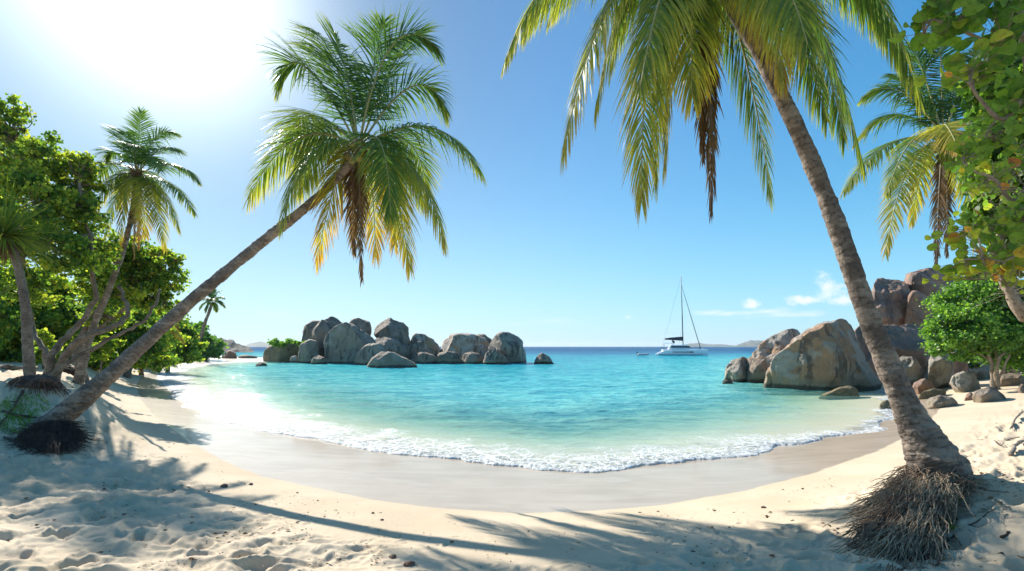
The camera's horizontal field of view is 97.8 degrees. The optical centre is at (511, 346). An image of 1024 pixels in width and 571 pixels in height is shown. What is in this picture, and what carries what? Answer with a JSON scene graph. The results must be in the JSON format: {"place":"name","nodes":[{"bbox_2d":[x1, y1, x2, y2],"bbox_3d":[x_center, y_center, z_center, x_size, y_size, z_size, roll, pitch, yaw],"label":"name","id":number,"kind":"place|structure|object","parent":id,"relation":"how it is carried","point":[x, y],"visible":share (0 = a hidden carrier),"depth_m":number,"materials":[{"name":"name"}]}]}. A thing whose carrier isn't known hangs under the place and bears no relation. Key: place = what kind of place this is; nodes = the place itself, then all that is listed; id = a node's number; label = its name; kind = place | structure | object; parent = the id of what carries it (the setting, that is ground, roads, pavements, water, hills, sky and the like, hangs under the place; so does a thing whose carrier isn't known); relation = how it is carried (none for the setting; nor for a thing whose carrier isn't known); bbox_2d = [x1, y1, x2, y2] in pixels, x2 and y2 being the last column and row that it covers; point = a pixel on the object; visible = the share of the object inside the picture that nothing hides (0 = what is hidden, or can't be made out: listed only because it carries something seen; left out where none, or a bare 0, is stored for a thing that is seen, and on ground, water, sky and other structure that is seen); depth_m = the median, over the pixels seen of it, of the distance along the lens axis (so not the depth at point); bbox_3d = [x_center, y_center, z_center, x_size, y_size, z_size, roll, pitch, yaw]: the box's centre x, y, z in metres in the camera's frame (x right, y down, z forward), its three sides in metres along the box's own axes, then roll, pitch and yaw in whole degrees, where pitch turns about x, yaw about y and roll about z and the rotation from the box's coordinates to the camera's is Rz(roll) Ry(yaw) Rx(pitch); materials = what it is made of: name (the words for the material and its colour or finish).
{"place":"outdoors","nodes":[
{"label":"outdoors","id":0,"kind":"place"},
{"bbox_2d":[213,335,253,352],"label":"headland","id":1,"kind":"structure","parent":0,"point":[232,345],"depth_m":249.25,"materials":[{"name":"grey stone"}]},
{"bbox_2d":[245,342,269,346],"bbox_3d":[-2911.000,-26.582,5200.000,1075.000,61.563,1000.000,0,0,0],"label":"hills","id":2,"kind":"structure","parent":0,"point":[260,344],"depth_m":4888.63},
{"bbox_2d":[0,355,1023,570],"bbox_3d":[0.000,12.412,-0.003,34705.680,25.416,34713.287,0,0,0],"label":"sand","id":3,"kind":"structure","parent":0,"point":[414,497],"depth_m":8.52,"materials":[{"name":"beige sand"}]},
{"bbox_2d":[0,390,23,424],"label":"stick","id":4,"kind":"object","parent":3,"relation":"on","point":[18,397],"visible":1,"depth_m":10.96,"materials":[{"name":"brown wood"}]},
{"bbox_2d":[3,436,29,452],"bbox_3d":[-10.617,2.096,9.598,1.484,0.219,0.085,0,0,27],"label":"stick","id":5,"kind":"object","parent":3,"relation":"on","point":[15,442],"visible":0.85,"depth_m":9.68,"materials":[{"name":"wood"}]},
{"bbox_2d":[0,400,34,422],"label":"weed tuft","id":6,"kind":"object","parent":3,"relation":"on","point":[12,417],"visible":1,"depth_m":10.83,"materials":[{"name":"green plant"}]},
{"bbox_2d":[0,150,35,352],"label":"shore tree","id":7,"kind":"object","parent":3,"relation":"on","point":[10,316],"visible":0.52,"depth_m":23.59,"materials":[{"name":"green plant"}]},
{"bbox_2d":[0,364,37,370],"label":"log","id":8,"kind":"object","parent":3,"relation":"on","point":[9,367],"visible":0.7,"depth_m":18.23,"materials":[{"name":"wood"}]},
{"bbox_2d":[1,410,36,417],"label":"stick","id":9,"kind":"object","parent":3,"relation":"on","point":[12,413],"visible":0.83,"depth_m":10.71,"materials":[{"name":"brown wood"}]},
{"bbox_2d":[0,410,40,433],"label":"weed tuft","id":10,"kind":"object","parent":3,"relation":"on","point":[15,430],"visible":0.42,"depth_m":10.51,"materials":[{"name":"green plant"}]},
{"bbox_2d":[1,390,50,413],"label":"weed tuft","id":11,"kind":"object","parent":3,"relation":"on","point":[41,407],"visible":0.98,"depth_m":11.16,"materials":[{"name":"green plant"}]},
{"bbox_2d":[5,374,71,398],"bbox_3d":[-12.613,1.074,11.894,1.321,0.686,1.227,0,0,-34],"label":"root clump","id":12,"kind":"object","parent":3,"relation":"on","point":[46,382],"visible":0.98,"depth_m":11.69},
{"bbox_2d":[0,177,82,375],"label":"screw pine","id":13,"kind":"object","parent":3,"relation":"on","point":[8,226],"visible":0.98,"depth_m":13.54,"materials":[{"name":"green plant"}]},
{"bbox_2d":[34,328,63,368],"bbox_3d":[-22.569,0.214,21.580,1.507,2.261,1.100,0,0,-17],"label":"leafy shrub","id":14,"kind":"object","parent":3,"relation":"on","point":[45,336],"visible":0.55,"depth_m":21.43,"materials":[{"name":"green plant"}]},
{"bbox_2d":[0,275,98,364],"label":"shore tree","id":15,"kind":"object","parent":3,"relation":"on","point":[59,321],"visible":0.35,"depth_m":26.16,"materials":[{"name":"green plant"}]},
{"bbox_2d":[44,365,74,374],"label":"rock","id":16,"kind":"object","parent":3,"relation":"on","point":[69,369],"visible":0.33,"depth_m":22.30,"materials":[{"name":"grey stone"}]},
{"bbox_2d":[0,92,160,380],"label":"sea grape tree","id":17,"kind":"object","parent":3,"relation":"on","point":[38,159],"visible":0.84,"depth_m":16.76,"materials":[{"name":"green plant"}]},
{"bbox_2d":[89,336,126,372],"bbox_3d":[-23.013,0.888,24.905,2.610,3.011,1.292,0,0,0],"label":"leafy shrub","id":18,"kind":"object","parent":3,"relation":"on","point":[106,351],"visible":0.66,"depth_m":24.95,"materials":[{"name":"green plant"}]},
{"bbox_2d":[47,296,180,372],"bbox_3d":[-29.005,-0.929,32.596,9.696,7.100,5.975,0,0,0],"label":"shore tree","id":19,"kind":"object","parent":3,"relation":"on","point":[159,360],"visible":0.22,"depth_m":31.86,"materials":[{"name":"green plant"}]},
{"bbox_2d":[65,228,191,382],"bbox_3d":[-18.793,-1.778,21.403,6.659,7.698,3.825,0,0,0],"label":"sea grape tree","id":20,"kind":"object","parent":3,"relation":"on","point":[144,275],"visible":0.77,"depth_m":21.26,"materials":[{"name":"green plant"}]},
{"bbox_2d":[72,106,203,385],"bbox_3d":[-15.938,-4.223,18.912,6.071,12.381,3.058,0,0,21],"label":"coconut palm","id":21,"kind":"object","parent":3,"relation":"on","point":[121,188],"visible":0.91,"depth_m":18.89,"materials":[{"name":"green plant"}]},
{"bbox_2d":[105,295,193,374],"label":"shore tree","id":22,"kind":"object","parent":3,"relation":"on","point":[174,341],"visible":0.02,"depth_m":44.04,"materials":[{"name":"green plant"}]},
{"bbox_2d":[123,305,184,378],"bbox_3d":[-30.297,-0.800,38.051,5.608,7.380,2.616,0,0,0],"label":"tree","id":23,"kind":"object","parent":3,"relation":"on","point":[127,374],"visible":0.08,"depth_m":37.75,"materials":[{"name":"green plant"}]},
{"bbox_2d":[165,324,209,372],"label":"shore tree","id":24,"kind":"object","parent":3,"relation":"on","point":[187,354],"visible":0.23,"depth_m":55.33,"materials":[{"name":"green plant"}]},
{"bbox_2d":[178,320,228,359],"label":"seaside bush","id":25,"kind":"object","parent":3,"relation":"on","point":[214,350],"visible":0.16,"depth_m":95.13,"materials":[{"name":"green plant"}]},
{"bbox_2d":[199,289,225,339],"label":"coconut palm","id":26,"kind":"object","parent":3,"relation":"on","point":[212,296],"visible":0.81,"depth_m":91.99,"materials":[{"name":"green plant"}]},
{"bbox_2d":[221,350,236,357],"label":"rock","id":27,"kind":"object","parent":3,"relation":"on","point":[230,354],"visible":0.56,"depth_m":111.11,"materials":[{"name":"grey stone"}]},
{"bbox_2d":[2,0,487,456],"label":"coconut palm","id":28,"kind":"object","parent":3,"relation":"on","point":[389,172],"visible":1,"depth_m":12.81,"materials":[{"name":"green plant"}]},
{"bbox_2d":[238,355,256,357],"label":"rock","id":29,"kind":"object","parent":3,"relation":"on","point":[245,356],"visible":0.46,"depth_m":116.77,"materials":[{"name":"grey stone"}]},
{"bbox_2d":[263,344,298,362],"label":"boulder","id":30,"kind":"object","parent":3,"relation":"on","point":[272,354],"visible":0.45,"depth_m":93.20,"materials":[{"name":"grey stone"}]},
{"bbox_2d":[267,337,296,348],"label":"islet scrub","id":31,"kind":"object","parent":30,"relation":"on","point":[275,342],"visible":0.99,"depth_m":91.09,"materials":[{"name":"green plant"}]},
{"bbox_2d":[289,356,297,361],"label":"rock","id":32,"kind":"object","parent":3,"relation":"on","point":[293,358],"visible":0.47,"depth_m":89.49,"materials":[{"name":"grey stone"}]},
{"bbox_2d":[298,339,319,363],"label":"boulder","id":33,"kind":"object","parent":3,"relation":"on","point":[308,350],"visible":0.73,"depth_m":85.16,"materials":[{"name":"grey stone"}]},
{"bbox_2d":[301,320,318,341],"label":"boulder","id":34,"kind":"object","parent":3,"relation":"on","point":[309,327],"visible":0.38,"depth_m":94.14,"materials":[{"name":"grey stone"}]},
{"bbox_2d":[310,355,326,363],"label":"boulder","id":35,"kind":"object","parent":3,"relation":"on","point":[318,359],"visible":0.66,"depth_m":81.05,"materials":[{"name":"grey stone"}]},
{"bbox_2d":[312,316,341,358],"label":"boulder","id":36,"kind":"object","parent":3,"relation":"on","point":[321,329],"visible":0.27,"depth_m":90.23,"materials":[{"name":"grey stone"}]},
{"bbox_2d":[324,322,375,363],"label":"boulder","id":37,"kind":"object","parent":3,"relation":"on","point":[345,342],"visible":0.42,"depth_m":84.19,"materials":[{"name":"grey stone"}]},
{"bbox_2d":[349,318,371,335],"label":"boulder","id":38,"kind":"object","parent":3,"relation":"on","point":[363,325],"visible":0.27,"depth_m":92.24,"materials":[{"name":"grey stone"}]},
{"bbox_2d":[354,343,386,364],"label":"boulder","id":39,"kind":"object","parent":3,"relation":"on","point":[366,353],"visible":0.5,"depth_m":78.21,"materials":[{"name":"grey stone"}]},
{"bbox_2d":[375,337,407,358],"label":"boulder","id":40,"kind":"object","parent":3,"relation":"on","point":[394,345],"visible":0.38,"depth_m":85.58,"materials":[{"name":"grey stone"}]},
{"bbox_2d":[374,318,410,345],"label":"boulder","id":41,"kind":"object","parent":40,"relation":"on","point":[392,328],"visible":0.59,"depth_m":89.17,"materials":[{"name":"grey stone"}]},
{"bbox_2d":[367,351,416,367],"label":"boulder","id":42,"kind":"object","parent":3,"relation":"on","point":[387,359],"visible":0.59,"depth_m":67.80,"materials":[{"name":"grey stone"}]},
{"bbox_2d":[403,560,414,566],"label":"pebble","id":43,"kind":"object","parent":3,"relation":"on","point":[409,563],"visible":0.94,"depth_m":4.71,"materials":[{"name":"grey stone"}]},
{"bbox_2d":[406,341,425,359],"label":"boulder","id":44,"kind":"object","parent":3,"relation":"on","point":[418,346],"visible":0.48,"depth_m":86.17,"materials":[{"name":"grey stone"}]},
{"bbox_2d":[410,351,435,363],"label":"boulder","id":45,"kind":"object","parent":3,"relation":"on","point":[422,357],"visible":0.69,"depth_m":83.14,"materials":[{"name":"grey stone"}]},
{"bbox_2d":[411,333,439,358],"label":"boulder","id":46,"kind":"object","parent":3,"relation":"on","point":[431,346],"visible":0.5,"depth_m":91.10,"materials":[{"name":"grey stone"}]},
{"bbox_2d":[435,351,460,363],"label":"boulder","id":47,"kind":"object","parent":3,"relation":"on","point":[446,357],"visible":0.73,"depth_m":82.86,"materials":[{"name":"grey stone"}]},
{"bbox_2d":[440,333,488,362],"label":"boulder","id":48,"kind":"object","parent":3,"relation":"on","point":[460,344],"visible":0.55,"depth_m":89.28,"materials":[{"name":"grey stone"}]},
{"bbox_2d":[460,352,482,363],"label":"boulder","id":49,"kind":"object","parent":3,"relation":"on","point":[471,358],"visible":0.79,"depth_m":82.79,"materials":[{"name":"grey stone"}]},
{"bbox_2d":[477,334,491,344],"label":"boulder","id":50,"kind":"object","parent":3,"relation":"on","point":[486,337],"visible":0.18,"depth_m":94.61,"materials":[{"name":"grey stone"}]},
{"bbox_2d":[482,347,508,363],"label":"boulder","id":51,"kind":"object","parent":3,"relation":"on","point":[492,355],"visible":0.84,"depth_m":80.73,"materials":[{"name":"grey stone"}]},
{"bbox_2d":[486,332,526,362],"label":"boulder","id":52,"kind":"object","parent":3,"relation":"on","point":[509,345],"visible":0.62,"depth_m":84.95,"materials":[{"name":"grey stone"}]},
{"bbox_2d":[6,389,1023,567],"bbox_3d":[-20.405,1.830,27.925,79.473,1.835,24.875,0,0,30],"label":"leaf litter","id":53,"kind":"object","parent":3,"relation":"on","point":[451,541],"visible":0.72,"depth_m":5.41,"materials":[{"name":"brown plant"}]},
{"bbox_2d":[722,380,732,383],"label":"boulder","id":54,"kind":"object","parent":3,"relation":"on","point":[727,382],"visible":0.56,"depth_m":38.25,"materials":[{"name":"grey stone"}]},
{"bbox_2d":[724,357,747,381],"bbox_3d":[20.776,2.572,41.134,2.066,3.269,3.932,0,0,45],"label":"boulder","id":55,"kind":"object","parent":3,"relation":"on","point":[735,370],"visible":0.52,"depth_m":40.00,"materials":[{"name":"grey stone"}]},
{"bbox_2d":[500,0,992,570],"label":"coconut palm","id":56,"kind":"object","parent":3,"relation":"on","point":[900,514],"visible":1,"depth_m":5.72,"materials":[{"name":"green plant"}]},
{"bbox_2d":[746,357,766,383],"bbox_3d":[22.105,2.562,40.029,2.105,3.302,3.329,0,0,28],"label":"boulder","id":57,"kind":"object","parent":3,"relation":"on","point":[756,370],"visible":0.52,"depth_m":38.95,"materials":[{"name":"grey stone"}]},
{"bbox_2d":[746,328,799,368],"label":"boulder","id":58,"kind":"object","parent":3,"relation":"on","point":[769,348],"visible":0.23,"depth_m":40.21,"materials":[{"name":"grey stone"}]},
{"bbox_2d":[761,318,881,394],"bbox_3d":[25.497,1.763,36.345,11.781,8.141,6.898,0,0,-41],"label":"boulder","id":59,"kind":"object","parent":3,"relation":"on","point":[821,358],"visible":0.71,"depth_m":33.17,"materials":[{"name":"grey stone"}]},
{"bbox_2d":[854,325,876,372],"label":"boulder","id":60,"kind":"object","parent":3,"relation":"on","point":[863,346],"visible":0.02,"depth_m":42.72,"materials":[{"name":"grey stone"}]},
{"bbox_2d":[879,400,891,409],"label":"boulder","id":61,"kind":"object","parent":3,"relation":"on","point":[884,404],"visible":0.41,"depth_m":22.88,"materials":[{"name":"grey stone"}]},
{"bbox_2d":[872,278,910,325],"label":"boulder","id":62,"kind":"object","parent":3,"relation":"on","point":[890,296],"visible":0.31,"depth_m":49.54,"materials":[{"name":"grey stone"}]},
{"bbox_2d":[904,290,933,326],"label":"boulder","id":63,"kind":"object","parent":62,"relation":"on","point":[915,314],"visible":0.41,"depth_m":48.22,"materials":[{"name":"grey stone"}]},
{"bbox_2d":[904,268,953,313],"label":"boulder","id":64,"kind":"object","parent":62,"relation":"on","point":[913,280],"visible":0.23,"depth_m":52.35,"materials":[{"name":"grey stone"}]},
{"bbox_2d":[884,324,929,373],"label":"boulder","id":65,"kind":"object","parent":3,"relation":"on","point":[906,340],"visible":0.15,"depth_m":44.01,"materials":[{"name":"grey stone"}]},
{"bbox_2d":[899,356,924,385],"bbox_3d":[27.562,2.055,30.978,3.311,2.802,1.479,0,0,-40],"label":"boulder","id":66,"kind":"object","parent":3,"relation":"on","point":[913,368],"visible":0.34,"depth_m":30.24,"materials":[{"name":"grey stone"}]},
{"bbox_2d":[912,378,934,393],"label":"boulder","id":67,"kind":"object","parent":3,"relation":"on","point":[920,386],"visible":0.46,"depth_m":28.21,"materials":[{"name":"brown stone"}]},
{"bbox_2d":[839,27,1019,373],"bbox_3d":[26.215,-9.049,27.865,16.259,23.209,7.538,0,0,-29],"label":"coconut palm","id":68,"kind":"object","parent":3,"relation":"on","point":[943,135],"visible":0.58,"depth_m":26.79,"materials":[{"name":"green plant"}]},
{"bbox_2d":[918,388,945,399],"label":"boulder","id":69,"kind":"object","parent":3,"relation":"on","point":[929,393],"visible":0.62,"depth_m":25.19,"materials":[{"name":"grey stone"}]},
{"bbox_2d":[925,353,953,388],"bbox_3d":[28.794,1.489,30.059,3.682,2.735,1.364,0,0,-42],"label":"boulder","id":70,"kind":"object","parent":3,"relation":"on","point":[940,372],"visible":0.73,"depth_m":29.15,"materials":[{"name":"grey stone"}]},
{"bbox_2d":[926,395,957,408],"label":"boulder","id":71,"kind":"object","parent":3,"relation":"on","point":[938,401],"visible":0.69,"depth_m":20.79,"materials":[{"name":"grey stone"}]},
{"bbox_2d":[940,518,961,530],"bbox_3d":[4.730,1.966,4.917,0.297,0.172,0.316,0,0,-18],"label":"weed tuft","id":72,"kind":"object","parent":3,"relation":"on","point":[951,526],"visible":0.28,"depth_m":4.84,"materials":[{"name":"green plant"}]},
{"bbox_2d":[886,0,1023,310],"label":"sea grape tree","id":73,"kind":"object","parent":3,"relation":"on","point":[947,23],"visible":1,"depth_m":4.21,"materials":[{"name":"green plant"}]},
{"bbox_2d":[952,352,968,374],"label":"boulder","id":74,"kind":"object","parent":3,"relation":"on","point":[960,366],"visible":0.25,"depth_m":33.37,"materials":[{"name":"stone"}]},
{"bbox_2d":[949,371,980,392],"bbox_3d":[26.634,2.275,26.189,2.422,1.700,1.014,0,0,-29],"label":"boulder","id":75,"kind":"object","parent":3,"relation":"on","point":[962,382],"visible":0.73,"depth_m":25.75,"materials":[{"name":"grey stone"}]},
{"bbox_2d":[935,509,995,565],"bbox_3d":[4.606,1.931,4.613,1.405,0.333,0.167,0,0,-27],"label":"stick","id":76,"kind":"object","parent":3,"relation":"on","point":[939,559],"visible":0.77,"depth_m":4.64,"materials":[{"name":"brown wood"}]},
{"bbox_2d":[964,392,972,400],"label":"boulder","id":77,"kind":"object","parent":3,"relation":"on","point":[968,396],"visible":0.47,"depth_m":21.99,"materials":[{"name":"brown stone"}]},
{"bbox_2d":[914,275,1023,389],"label":"seaside bush","id":78,"kind":"object","parent":3,"relation":"on","point":[991,332],"visible":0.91,"depth_m":24.82,"materials":[{"name":"green plant"}]},
{"bbox_2d":[918,325,1023,371],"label":"shore tree","id":79,"kind":"object","parent":3,"relation":"on","point":[972,363],"visible":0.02,"depth_m":33.85,"materials":[{"name":"green plant"}]},
{"bbox_2d":[968,357,989,379],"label":"boulder","id":80,"kind":"object","parent":3,"relation":"on","point":[982,372],"visible":0.16,"depth_m":33.57,"materials":[{"name":"grey stone"}]},
{"bbox_2d":[949,0,1023,321],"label":"sea grape tree","id":81,"kind":"object","parent":3,"relation":"on","point":[970,106],"visible":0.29,"depth_m":6.36,"materials":[{"name":"green plant"}]},
{"bbox_2d":[972,387,1005,402],"bbox_3d":[22.447,2.393,20.921,1.928,1.019,0.760,0,0,-17],"label":"boulder","id":82,"kind":"object","parent":3,"relation":"on","point":[987,394],"visible":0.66,"depth_m":20.62,"materials":[{"name":"grey stone"}]},
{"bbox_2d":[999,531,1009,537],"bbox_3d":[5.032,1.855,4.479,0.337,0.111,0.056,0,0,-7],"label":"stick","id":83,"kind":"object","parent":3,"relation":"on","point":[1004,535],"visible":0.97,"depth_m":4.45,"materials":[{"name":"brown wood"}]},
{"bbox_2d":[1000,373,1023,386],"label":"boulder","id":84,"kind":"object","parent":3,"relation":"on","point":[1012,379],"visible":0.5,"depth_m":26.07,"materials":[{"name":"beige stone"}]},
{"bbox_2d":[1008,437,1023,455],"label":"driftwood","id":85,"kind":"object","parent":3,"relation":"on","point":[1011,452],"visible":1,"depth_m":10.11,"materials":[{"name":"grey wood"}]},
{"bbox_2d":[1009,410,1023,428],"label":"driftwood","id":86,"kind":"object","parent":3,"relation":"on","point":[1015,418],"visible":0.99,"depth_m":14.16,"materials":[{"name":"grey wood"}]},
{"bbox_2d":[1017,383,1023,392],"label":"boulder","id":87,"kind":"object","parent":3,"relation":"on","point":[1020,389],"visible":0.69,"depth_m":22.24,"materials":[{"name":"grey stone"}]},
{"bbox_2d":[0,0,1023,346],"label":"sky","id":88,"kind":"structure","parent":0,"point":[544,256],"materials":[{"name":"blue"}]},
{"bbox_2d":[155,347,893,472],"bbox_3d":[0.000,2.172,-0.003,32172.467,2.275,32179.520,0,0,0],"label":"sea","id":89,"kind":"structure","parent":0,"point":[575,383],"depth_m":32.11,"materials":[{"name":"teal liquid"}]},
{"bbox_2d":[255,362,266,365],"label":"wet rock","id":90,"kind":"object","parent":89,"relation":"in","point":[261,364],"visible":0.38,"depth_m":73.60,"materials":[{"name":"grey stone"}]},
{"bbox_2d":[534,353,553,363],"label":"boulder","id":91,"kind":"object","parent":89,"relation":"in","point":[542,358],"visible":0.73,"depth_m":82.06,"materials":[{"name":"grey stone"}]},
{"bbox_2d":[656,282,707,355],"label":"catamaran","id":92,"kind":"object","parent":89,"relation":"on","point":[673,349],"visible":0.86,"depth_m":164.09,"materials":[{"name":"white plastic"}]},
{"bbox_2d":[819,386,859,399],"bbox_3d":[21.687,3.145,29.527,2.751,1.102,1.634,0,0,0],"label":"boulder","id":93,"kind":"object","parent":89,"relation":"in","point":[847,392],"visible":0.74,"depth_m":29.03,"materials":[{"name":"grey stone"}]},
{"bbox_2d":[684,343,734,346],"bbox_3d":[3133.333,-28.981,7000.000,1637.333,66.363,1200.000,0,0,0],"label":"hills","id":94,"kind":"structure","parent":0,"point":[704,345],"depth_m":6615.43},
{"bbox_2d":[734,340,761,346],"bbox_3d":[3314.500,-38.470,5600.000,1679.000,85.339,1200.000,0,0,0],"label":"hills","id":95,"kind":"structure","parent":0,"point":[752,343],"depth_m":5218.35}
]}

